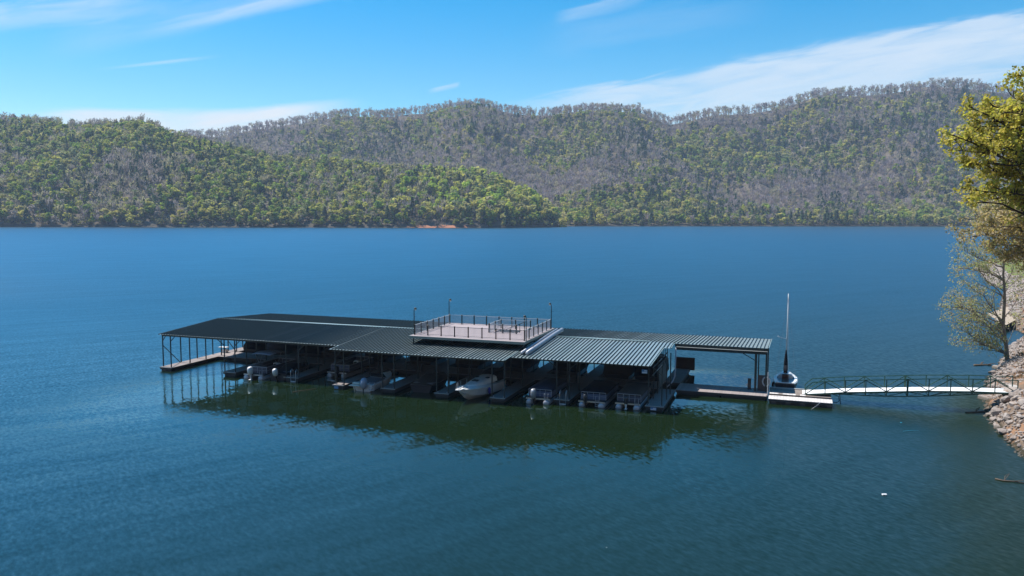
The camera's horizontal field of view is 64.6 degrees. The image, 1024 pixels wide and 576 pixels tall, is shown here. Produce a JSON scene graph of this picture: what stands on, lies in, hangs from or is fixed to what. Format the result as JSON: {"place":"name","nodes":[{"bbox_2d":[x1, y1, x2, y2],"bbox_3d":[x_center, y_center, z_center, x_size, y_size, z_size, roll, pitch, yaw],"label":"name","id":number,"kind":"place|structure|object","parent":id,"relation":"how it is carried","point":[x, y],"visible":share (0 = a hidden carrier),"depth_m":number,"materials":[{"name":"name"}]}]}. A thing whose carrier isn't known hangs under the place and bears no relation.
{"place":"outdoors","nodes":[
{"label":"outdoors","id":0,"kind":"place"},
{"bbox_2d":[0,87,1020,227],"bbox_3d":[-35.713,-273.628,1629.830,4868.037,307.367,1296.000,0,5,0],"label":"hills","id":1,"kind":"structure","parent":0,"point":[305,223],"depth_m":1430.75,"materials":[{"name":"green plant"}]},
{"bbox_2d":[7,210,17,220],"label":"thin tree","id":2,"kind":"object","parent":1,"relation":"on","point":[10,216],"visible":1,"depth_m":1033.82,"materials":[{"name":"grey plant"}]},
{"bbox_2d":[15,205,24,215],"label":"leafy tree","id":3,"kind":"object","parent":1,"relation":"on","point":[21,207],"visible":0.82,"depth_m":1043.59,"materials":[{"name":"green plant"}]},
{"bbox_2d":[18,209,27,218],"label":"thin tree","id":4,"kind":"object","parent":1,"relation":"on","point":[22,213],"visible":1,"depth_m":1035.51,"materials":[{"name":"green plant"}]},
{"bbox_2d":[21,208,30,222],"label":"evergreen tree","id":5,"kind":"object","parent":1,"relation":"on","point":[26,214],"visible":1,"depth_m":1034.07,"materials":[{"name":"green plant"}]},
{"bbox_2d":[27,204,36,215],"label":"thin tree","id":6,"kind":"object","parent":1,"relation":"on","point":[31,208],"visible":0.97,"depth_m":1049.10,"materials":[{"name":"grey plant"}]},
{"bbox_2d":[35,213,47,224],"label":"thin tree","id":7,"kind":"object","parent":1,"relation":"on","point":[42,214],"visible":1,"depth_m":1033.59,"materials":[{"name":"green plant"}]},
{"bbox_2d":[44,212,52,224],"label":"leafy tree","id":8,"kind":"object","parent":1,"relation":"on","point":[48,214],"visible":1,"depth_m":1034.88,"materials":[{"name":"green plant"}]},
{"bbox_2d":[49,215,58,224],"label":"thin tree","id":9,"kind":"object","parent":1,"relation":"on","point":[53,220],"visible":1,"depth_m":1033.66,"materials":[{"name":"grey plant"}]},
{"bbox_2d":[63,212,71,221],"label":"thin tree","id":10,"kind":"object","parent":1,"relation":"on","point":[65,215],"visible":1,"depth_m":1034.68,"materials":[{"name":"green plant"}]},
{"bbox_2d":[72,206,78,213],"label":"leafy tree","id":11,"kind":"object","parent":1,"relation":"on","point":[74,210],"visible":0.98,"depth_m":1049.03,"materials":[{"name":"green plant"}]},
{"bbox_2d":[82,204,94,216],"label":"leafy tree","id":12,"kind":"object","parent":1,"relation":"on","point":[91,210],"visible":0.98,"depth_m":1050.41,"materials":[{"name":"green plant"}]},
{"bbox_2d":[88,213,96,222],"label":"leafy tree","id":13,"kind":"object","parent":1,"relation":"on","point":[92,218],"visible":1,"depth_m":1031.98,"materials":[{"name":"green plant"}]},
{"bbox_2d":[99,208,110,222],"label":"leafy tree","id":14,"kind":"object","parent":1,"relation":"on","point":[102,210],"visible":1,"depth_m":1037.01,"materials":[{"name":"green plant"}]},
{"bbox_2d":[103,215,111,221],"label":"leafy tree","id":15,"kind":"object","parent":1,"relation":"on","point":[105,217],"visible":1,"depth_m":1033.09,"materials":[{"name":"green plant"}]},
{"bbox_2d":[116,208,124,217],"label":"leafy tree","id":16,"kind":"object","parent":1,"relation":"on","point":[119,213],"visible":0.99,"depth_m":1040.23,"materials":[{"name":"green plant"}]},
{"bbox_2d":[125,213,134,221],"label":"thin tree","id":17,"kind":"object","parent":1,"relation":"on","point":[129,217],"visible":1,"depth_m":1032.73,"materials":[{"name":"green plant"}]},
{"bbox_2d":[130,205,137,213],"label":"leafy tree","id":18,"kind":"object","parent":1,"relation":"on","point":[135,208],"visible":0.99,"depth_m":1047.34,"materials":[{"name":"green plant"}]},
{"bbox_2d":[137,207,144,219],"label":"leafy tree","id":19,"kind":"object","parent":1,"relation":"on","point":[141,212],"visible":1,"depth_m":1041.28,"materials":[{"name":"green plant"}]},
{"bbox_2d":[154,205,160,215],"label":"thin tree","id":20,"kind":"object","parent":1,"relation":"on","point":[157,213],"visible":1,"depth_m":1044.45,"materials":[{"name":"grey plant"}]},
{"bbox_2d":[210,210,219,217],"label":"leafy tree","id":21,"kind":"object","parent":1,"relation":"on","point":[214,214],"visible":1,"depth_m":1041.91,"materials":[{"name":"green plant"}]},
{"bbox_2d":[221,212,230,219],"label":"leafy tree","id":22,"kind":"object","parent":1,"relation":"on","point":[226,213],"visible":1,"depth_m":1040.82,"materials":[{"name":"green plant"}]},
{"bbox_2d":[235,215,242,225],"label":"leafy tree","id":23,"kind":"object","parent":1,"relation":"on","point":[239,217],"visible":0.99,"depth_m":1034.95,"materials":[{"name":"green plant"}]},
{"bbox_2d":[238,208,249,216],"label":"leafy tree","id":24,"kind":"object","parent":1,"relation":"on","point":[244,210],"visible":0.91,"depth_m":1046.30,"materials":[{"name":"green plant"}]},
{"bbox_2d":[266,211,274,225],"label":"leafy tree","id":25,"kind":"object","parent":1,"relation":"on","point":[269,219],"visible":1,"depth_m":1035.86,"materials":[{"name":"green plant"}]},
{"bbox_2d":[271,212,278,219],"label":"leafy tree","id":26,"kind":"object","parent":1,"relation":"on","point":[274,214],"visible":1,"depth_m":1037.27,"materials":[{"name":"green plant"}]},
{"bbox_2d":[0,112,561,226],"bbox_3d":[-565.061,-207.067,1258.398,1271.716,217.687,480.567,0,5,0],"label":"forest","id":27,"kind":"object","parent":1,"relation":"on","point":[183,146],"visible":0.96,"depth_m":1137.34,"materials":[{"name":"green plant"}]},
{"bbox_2d":[280,209,289,219],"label":"leafy tree","id":28,"kind":"object","parent":1,"relation":"on","point":[284,212],"visible":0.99,"depth_m":1044.85,"materials":[{"name":"green plant"}]},
{"bbox_2d":[322,206,327,218],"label":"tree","id":29,"kind":"object","parent":1,"relation":"on","point":[324,211],"visible":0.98,"depth_m":1048.94,"materials":[{"name":"grey plant"}]},
{"bbox_2d":[327,209,332,220],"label":"leafy tree","id":30,"kind":"object","parent":1,"relation":"on","point":[330,212],"visible":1,"depth_m":1042.23,"materials":[{"name":"green plant"}]},
{"bbox_2d":[384,205,389,219],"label":"evergreen tree","id":31,"kind":"object","parent":1,"relation":"on","point":[388,215],"visible":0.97,"depth_m":1047.43,"materials":[{"name":"green plant"}]},
{"bbox_2d":[384,205,396,213],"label":"leafy tree","id":32,"kind":"object","parent":1,"relation":"on","point":[392,206],"visible":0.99,"depth_m":1052.13,"materials":[{"name":"green plant"}]},
{"bbox_2d":[399,208,407,221],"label":"leafy tree","id":33,"kind":"object","parent":1,"relation":"on","point":[404,214],"visible":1,"depth_m":1044.44,"materials":[{"name":"green plant"}]},
{"bbox_2d":[409,196,415,216],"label":"evergreen tree","id":34,"kind":"object","parent":1,"relation":"on","point":[412,203],"visible":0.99,"depth_m":1055.04,"materials":[{"name":"green plant"}]},
{"bbox_2d":[417,206,426,220],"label":"leafy tree","id":35,"kind":"object","parent":1,"relation":"on","point":[422,211],"visible":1,"depth_m":1046.99,"materials":[{"name":"green plant"}]},
{"bbox_2d":[422,206,435,217],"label":"thin tree","id":36,"kind":"object","parent":1,"relation":"on","point":[428,210],"visible":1,"depth_m":1048.56,"materials":[{"name":"green plant"}]},
{"bbox_2d":[442,203,453,220],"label":"thin tree","id":37,"kind":"object","parent":1,"relation":"on","point":[448,206],"visible":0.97,"depth_m":1048.78,"materials":[{"name":"green plant"}]},
{"bbox_2d":[450,209,457,220],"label":"leafy tree","id":38,"kind":"object","parent":1,"relation":"on","point":[455,211],"visible":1,"depth_m":1048.33,"materials":[{"name":"green plant"}]},
{"bbox_2d":[458,205,464,216],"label":"leafy tree","id":39,"kind":"object","parent":1,"relation":"on","point":[461,207],"visible":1,"depth_m":1051.67,"materials":[{"name":"green plant"}]},
{"bbox_2d":[471,200,479,217],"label":"leafy tree","id":40,"kind":"object","parent":1,"relation":"on","point":[475,203],"visible":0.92,"depth_m":1059.53,"materials":[{"name":"green plant"}]},
{"bbox_2d":[475,207,482,220],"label":"leafy tree","id":41,"kind":"object","parent":1,"relation":"on","point":[479,211],"visible":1,"depth_m":1045.15,"materials":[{"name":"green plant"}]},
{"bbox_2d":[484,208,490,219],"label":"leafy tree","id":42,"kind":"object","parent":1,"relation":"on","point":[488,214],"visible":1,"depth_m":1048.20,"materials":[{"name":"green plant"}]},
{"bbox_2d":[500,214,505,226],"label":"leafy tree","id":43,"kind":"object","parent":1,"relation":"on","point":[502,217],"visible":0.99,"depth_m":1047.87,"materials":[{"name":"green plant"}]},
{"bbox_2d":[503,206,510,225],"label":"evergreen tree","id":44,"kind":"object","parent":1,"relation":"on","point":[507,214],"visible":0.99,"depth_m":1053.34,"materials":[{"name":"green plant"}]},
{"bbox_2d":[508,206,514,216],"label":"leafy tree","id":45,"kind":"object","parent":1,"relation":"on","point":[512,213],"visible":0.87,"depth_m":1065.86,"materials":[{"name":"green plant"}]},
{"bbox_2d":[517,206,525,216],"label":"leafy tree","id":46,"kind":"object","parent":1,"relation":"on","point":[521,209],"visible":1,"depth_m":1072.68,"materials":[{"name":"green plant"}]},
{"bbox_2d":[533,211,540,220],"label":"leafy tree","id":47,"kind":"object","parent":1,"relation":"on","point":[537,215],"visible":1,"depth_m":1077.59,"materials":[{"name":"green plant"}]},
{"bbox_2d":[544,208,552,219],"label":"leafy tree","id":48,"kind":"object","parent":1,"relation":"on","point":[548,210],"visible":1,"depth_m":1099.94,"materials":[{"name":"green plant"}]},
{"bbox_2d":[558,217,568,226],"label":"leafy tree","id":49,"kind":"object","parent":1,"relation":"on","point":[562,220],"visible":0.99,"depth_m":1106.87,"materials":[{"name":"green plant"}]},
{"bbox_2d":[588,211,593,225],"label":"evergreen tree","id":50,"kind":"object","parent":1,"relation":"on","point":[591,216],"visible":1,"depth_m":1193.39,"materials":[{"name":"green plant"}]},
{"bbox_2d":[171,77,1023,225],"bbox_3d":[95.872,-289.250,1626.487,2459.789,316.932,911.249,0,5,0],"label":"forest","id":51,"kind":"object","parent":1,"relation":"on","point":[703,195],"visible":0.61,"depth_m":1598.02,"materials":[{"name":"green plant"}]},
{"bbox_2d":[648,211,654,223],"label":"evergreen tree","id":52,"kind":"object","parent":1,"relation":"on","point":[651,219],"visible":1,"depth_m":1206.24,"materials":[{"name":"green plant"}]},
{"bbox_2d":[658,214,664,225],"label":"thin tree","id":53,"kind":"object","parent":1,"relation":"on","point":[660,218],"visible":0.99,"depth_m":1206.59,"materials":[{"name":"green plant"}]},
{"bbox_2d":[697,214,703,225],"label":"leafy tree","id":54,"kind":"object","parent":1,"relation":"on","point":[700,219],"visible":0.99,"depth_m":1216.13,"materials":[{"name":"green plant"}]},
{"bbox_2d":[834,210,839,224],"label":"evergreen tree","id":55,"kind":"object","parent":1,"relation":"on","point":[836,216],"visible":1,"depth_m":1239.02,"materials":[{"name":"green plant"}]},
{"bbox_2d":[844,214,848,225],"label":"evergreen tree","id":56,"kind":"object","parent":1,"relation":"on","point":[846,217],"visible":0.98,"depth_m":1232.48,"materials":[{"name":"green plant"}]},
{"bbox_2d":[932,215,939,225],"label":"thin tree","id":57,"kind":"object","parent":1,"relation":"on","point":[937,217],"visible":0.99,"depth_m":1243.47,"materials":[{"name":"green plant"}]},
{"bbox_2d":[0,226,1023,575],"bbox_3d":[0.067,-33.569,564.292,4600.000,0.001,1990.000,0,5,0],"label":"water","id":58,"kind":"structure","parent":0,"point":[122,452],"depth_m":69.61,"materials":[{"name":"blue liquid"}]},
{"bbox_2d":[243,342,264,352],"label":"covered boat","id":59,"kind":"object","parent":58,"relation":"on","point":[251,347],"visible":0.18,"depth_m":103.47,"materials":[{"name":"fabric"}]},
{"bbox_2d":[244,350,295,379],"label":"pontoon boat","id":60,"kind":"object","parent":58,"relation":"on","point":[262,370],"visible":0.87,"depth_m":90.00,"materials":[{"name":"metal"}]},
{"bbox_2d":[267,343,300,354],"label":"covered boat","id":61,"kind":"object","parent":58,"relation":"on","point":[291,348],"visible":0.18,"depth_m":102.47,"materials":[{"name":"black fabric"}]},
{"bbox_2d":[270,362,308,380],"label":"motor boat","id":62,"kind":"object","parent":58,"relation":"on","point":[280,374],"visible":0.91,"depth_m":88.94,"materials":[{"name":"plastic"}]},
{"bbox_2d":[299,345,327,357],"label":"covered boat","id":63,"kind":"object","parent":58,"relation":"on","point":[311,351],"visible":0.23,"depth_m":100.68,"materials":[{"name":"fabric"}]},
{"bbox_2d":[321,347,357,358],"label":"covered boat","id":64,"kind":"object","parent":58,"relation":"on","point":[329,352],"visible":0.24,"depth_m":99.86,"materials":[{"name":"black fabric"}]},
{"bbox_2d":[327,356,374,377],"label":"pontoon boat","id":65,"kind":"object","parent":58,"relation":"on","point":[354,368],"visible":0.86,"depth_m":91.68,"materials":[{"name":"metal"}]},
{"bbox_2d":[349,371,391,392],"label":"motor boat","id":66,"kind":"object","parent":58,"relation":"on","point":[373,382],"visible":0.98,"depth_m":83.28,"materials":[{"name":"plastic"}]},
{"bbox_2d":[364,353,402,361],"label":"covered boat","id":67,"kind":"object","parent":58,"relation":"on","point":[387,358],"visible":0.13,"depth_m":97.75,"materials":[{"name":"black fabric"}]},
{"bbox_2d":[409,356,446,365],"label":"covered boat","id":68,"kind":"object","parent":58,"relation":"on","point":[425,360],"visible":0.23,"depth_m":95.77,"materials":[{"name":"fabric"}]},
{"bbox_2d":[410,372,447,392],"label":"motor boat","id":69,"kind":"object","parent":58,"relation":"on","point":[425,383],"visible":1,"depth_m":83.13,"materials":[{"name":"plastic"}]},
{"bbox_2d":[455,359,490,368],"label":"covered boat","id":70,"kind":"object","parent":58,"relation":"on","point":[475,364],"visible":0.19,"depth_m":93.77,"materials":[{"name":"black fabric"}]},
{"bbox_2d":[455,368,505,398],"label":"cabin cruiser","id":71,"kind":"object","parent":58,"relation":"on","point":[477,386],"visible":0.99,"depth_m":80.20,"materials":[{"name":"plastic"}]},
{"bbox_2d":[158,313,832,410],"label":"dock","id":72,"kind":"object","parent":58,"relation":"on","point":[498,342],"visible":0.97,"depth_m":86.08,"materials":[{"name":"grey metal"}]},
{"bbox_2d":[520,328,563,354],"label":"roof trough","id":73,"kind":"object","parent":72,"relation":"on","point":[531,348],"visible":1,"depth_m":83.96,"materials":[{"name":"metal"}]},
{"bbox_2d":[746,378,750,389],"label":"utility pedestal","id":74,"kind":"object","parent":72,"relation":"on","point":[748,384],"visible":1,"depth_m":81.79,"materials":[{"name":"black metal"}]},
{"bbox_2d":[802,375,1018,403],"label":"gangway","id":75,"kind":"object","parent":72,"relation":"on","point":[963,390],"visible":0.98,"depth_m":76.33,"materials":[{"name":"green metal"}]},
{"bbox_2d":[503,346,539,371],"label":"covered boat","id":76,"kind":"object","parent":58,"relation":"on","point":[516,364],"visible":0.42,"depth_m":91.80,"materials":[{"name":"black fabric"}]},
{"bbox_2d":[526,377,566,404],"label":"pontoon boat","id":77,"kind":"object","parent":58,"relation":"on","point":[544,389],"visible":0.92,"depth_m":78.38,"materials":[{"name":"metal"}]},
{"bbox_2d":[553,362,588,375],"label":"covered boat","id":78,"kind":"object","parent":58,"relation":"on","point":[561,368],"visible":0.39,"depth_m":89.88,"materials":[{"name":"fabric"}]},
{"bbox_2d":[578,380,618,407],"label":"pontoon boat","id":79,"kind":"object","parent":58,"relation":"on","point":[603,393],"visible":0.98,"depth_m":77.20,"materials":[{"name":"metal"}]},
{"bbox_2d":[603,365,634,378],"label":"covered boat","id":80,"kind":"object","parent":58,"relation":"on","point":[618,372],"visible":0.38,"depth_m":87.92,"materials":[{"name":"black fabric"}]},
{"bbox_2d":[615,382,651,409],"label":"pontoon boat","id":81,"kind":"object","parent":58,"relation":"on","point":[635,394],"visible":0.93,"depth_m":76.36,"materials":[{"name":"metal"}]},
{"bbox_2d":[634,353,668,380],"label":"covered boat","id":82,"kind":"object","parent":58,"relation":"on","point":[639,374],"visible":0.37,"depth_m":86.93,"materials":[{"name":"fabric"}]},
{"bbox_2d":[772,294,797,387],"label":"sailboat","id":83,"kind":"object","parent":58,"relation":"on","point":[785,378],"visible":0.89,"depth_m":83.99,"materials":[{"name":"white"}]},
{"bbox_2d":[965,407,988,412],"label":"driftwood branch","id":84,"kind":"object","parent":58,"relation":"on","point":[976,411],"visible":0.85,"depth_m":74.36,"materials":[{"name":"wood"}]},
{"bbox_2d":[995,473,1023,482],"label":"driftwood branch","id":85,"kind":"object","parent":58,"relation":"on","point":[1009,480],"visible":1,"depth_m":55.19,"materials":[{"name":"wood"}]},
{"bbox_2d":[0,0,1023,136],"label":"sky","id":86,"kind":"structure","parent":0,"point":[179,64],"materials":[{"name":"blue"}]},
{"bbox_2d":[978,258,1023,454],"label":"shore bank","id":87,"kind":"structure","parent":0,"point":[1001,424],"depth_m":77.43,"materials":[{"name":"grey stone"}]},
{"bbox_2d":[934,65,1023,225],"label":"golden tree","id":88,"kind":"object","parent":87,"relation":"on","point":[1011,134],"visible":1,"depth_m":59.09,"materials":[{"name":"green plant"}]},
{"bbox_2d":[935,199,1023,360],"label":"budding tree","id":89,"kind":"object","parent":87,"relation":"on","point":[987,324],"visible":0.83,"depth_m":92.10,"materials":[{"name":"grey plant"}]},
{"bbox_2d":[977,394,989,399],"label":"boulder","id":90,"kind":"object","parent":87,"relation":"on","point":[983,397],"visible":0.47,"depth_m":79.80,"materials":[{"name":"stone"}]},
{"bbox_2d":[944,186,1023,271],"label":"tan tree","id":91,"kind":"object","parent":87,"relation":"on","point":[996,228],"visible":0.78,"depth_m":76.99,"materials":[{"name":"grey plant"}]},
{"bbox_2d":[990,407,1001,416],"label":"boulder","id":92,"kind":"object","parent":87,"relation":"on","point":[995,411],"visible":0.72,"depth_m":71.49,"materials":[{"name":"stone"}]},
{"bbox_2d":[993,422,1000,428],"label":"boulder","id":93,"kind":"object","parent":87,"relation":"on","point":[996,425],"visible":0.67,"depth_m":68.91,"materials":[{"name":"stone"}]},
{"bbox_2d":[975,263,1023,456],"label":"stones","id":94,"kind":"object","parent":87,"relation":"on","point":[1016,350],"visible":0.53,"depth_m":94.22,"materials":[{"name":"grey stone"}]},
{"bbox_2d":[988,307,1014,324],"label":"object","id":95,"kind":"structure","parent":87,"relation":"on","point":[1008,319],"depth_m":132.62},
{"bbox_2d":[998,428,1006,434],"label":"boulder","id":96,"kind":"object","parent":87,"relation":"on","point":[1003,431],"visible":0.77,"depth_m":66.77,"materials":[{"name":"stone"}]},
{"bbox_2d":[1000,396,1012,402],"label":"boulder","id":97,"kind":"object","parent":87,"relation":"on","point":[1005,399],"visible":0.64,"depth_m":72.16,"materials":[{"name":"stone"}]},
{"bbox_2d":[1003,413,1010,420],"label":"boulder","id":98,"kind":"object","parent":87,"relation":"on","point":[1005,416],"visible":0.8,"depth_m":68.76,"materials":[{"name":"stone"}]},
{"bbox_2d":[1002,386,1021,396],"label":"boulder","id":99,"kind":"object","parent":87,"relation":"on","point":[1015,389],"visible":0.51,"depth_m":73.32,"materials":[{"name":"stone"}]},
{"bbox_2d":[1009,401,1017,406],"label":"boulder","id":100,"kind":"object","parent":87,"relation":"on","point":[1012,403],"visible":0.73,"depth_m":70.35,"materials":[{"name":"stone"}]},
{"bbox_2d":[1010,395,1020,400],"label":"boulder","id":101,"kind":"object","parent":87,"relation":"on","point":[1015,397],"visible":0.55,"depth_m":71.08,"materials":[{"name":"stone"}]},
{"bbox_2d":[1009,336,1023,396],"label":"dry grass","id":102,"kind":"structure","parent":87,"relation":"on","point":[1019,375],"depth_m":79.59,"materials":[{"name":"beige plant"}]},
{"bbox_2d":[1018,399,1023,405],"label":"boulder","id":103,"kind":"object","parent":87,"relation":"on","point":[1020,402],"visible":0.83,"depth_m":69.28,"materials":[{"name":"stone"}]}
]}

